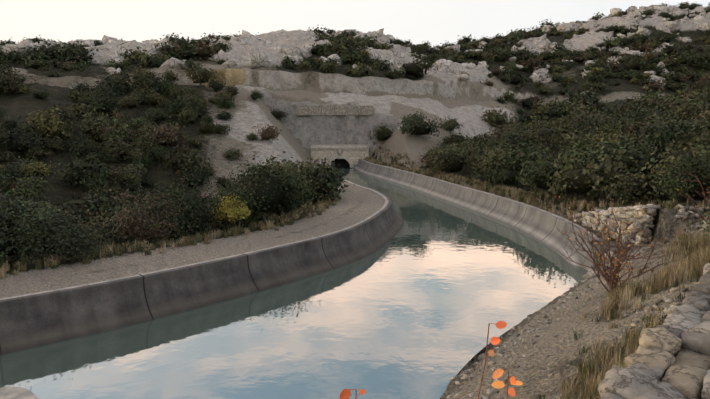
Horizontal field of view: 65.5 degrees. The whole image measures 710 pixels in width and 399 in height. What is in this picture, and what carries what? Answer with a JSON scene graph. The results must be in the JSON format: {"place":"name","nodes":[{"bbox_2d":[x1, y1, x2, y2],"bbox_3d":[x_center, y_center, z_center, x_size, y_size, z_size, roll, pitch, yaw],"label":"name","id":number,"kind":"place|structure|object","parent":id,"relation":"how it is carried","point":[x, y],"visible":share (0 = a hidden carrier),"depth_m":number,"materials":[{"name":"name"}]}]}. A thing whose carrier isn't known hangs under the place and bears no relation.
{"place":"outdoors","nodes":[
{"label":"outdoors","id":0,"kind":"place"},
{"bbox_2d":[0,167,587,398],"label":"canal water","id":1,"kind":"structure","parent":0,"point":[423,297],"depth_m":18.92,"materials":[{"name":"liquid"}]},
{"bbox_2d":[0,6,709,398],"bbox_3d":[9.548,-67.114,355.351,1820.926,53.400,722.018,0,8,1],"label":"ground","id":2,"kind":"structure","parent":0,"point":[430,96],"depth_m":71.68,"materials":[{"name":"beige soil"}]},
{"bbox_2d":[0,387,37,398],"bbox_3d":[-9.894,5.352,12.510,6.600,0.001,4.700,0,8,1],"label":"boulder","id":3,"kind":"object","parent":2,"relation":"on","point":[14,393],"visible":1,"depth_m":14.45,"materials":[{"name":"beige stone"}]},
{"bbox_2d":[0,159,403,354],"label":"canal wall","id":4,"kind":"structure","parent":2,"relation":"on","point":[32,320],"depth_m":21.07,"materials":[{"name":"concrete"}]},
{"bbox_2d":[296,106,372,114],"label":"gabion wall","id":5,"kind":"structure","parent":2,"relation":"on","point":[336,110],"depth_m":85.16,"materials":[{"name":"grey stone"}]},
{"bbox_2d":[310,144,368,167],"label":"tunnel arch trim","id":6,"kind":"structure","parent":2,"relation":"on","point":[339,148],"depth_m":84.62,"materials":[{"name":"stone"}]},
{"bbox_2d":[311,150,368,166],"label":"tunnel portal","id":7,"kind":"object","parent":6,"relation":"attached to","point":[354,156],"visible":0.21,"depth_m":84.87,"materials":[{"name":"beige"}]},
{"bbox_2d":[0,1,709,395],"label":"shrubs","id":8,"kind":"object","parent":2,"relation":"on","point":[636,149],"visible":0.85,"depth_m":58.05,"materials":[{"name":"green plant"}]},
{"bbox_2d":[0,130,709,398],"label":"grass","id":9,"kind":"structure","parent":2,"relation":"on","point":[682,270],"depth_m":20.69,"materials":[{"name":"beige plant"}]},
{"bbox_2d":[0,5,709,85],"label":"rock outcrops","id":10,"kind":"object","parent":2,"relation":"on","point":[262,59],"visible":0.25,"depth_m":126.23,"materials":[{"name":"grey stone"}]},
{"bbox_2d":[339,321,522,398],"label":"sprig","id":11,"kind":"object","parent":2,"relation":"on","point":[346,393],"visible":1,"depth_m":2.98,"materials":[{"name":"orange plant"}]},
{"bbox_2d":[354,159,598,270],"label":"canal wall","id":12,"kind":"structure","parent":2,"relation":"on","point":[541,225],"depth_m":40.10,"materials":[{"name":"concrete"}]},
{"bbox_2d":[446,204,709,398],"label":"stones","id":13,"kind":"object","parent":2,"relation":"on","point":[669,358],"depth_m":4.44,"materials":[{"name":"beige stone"}]},
{"bbox_2d":[557,167,709,294],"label":"bare shrubs","id":14,"kind":"object","parent":2,"relation":"on","point":[614,273],"visible":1,"depth_m":18.77,"materials":[{"name":"brown plant"}]},
{"bbox_2d":[0,0,709,46],"label":"sky","id":15,"kind":"structure","parent":0,"point":[435,22],"materials":[{"name":"white"}]}
]}

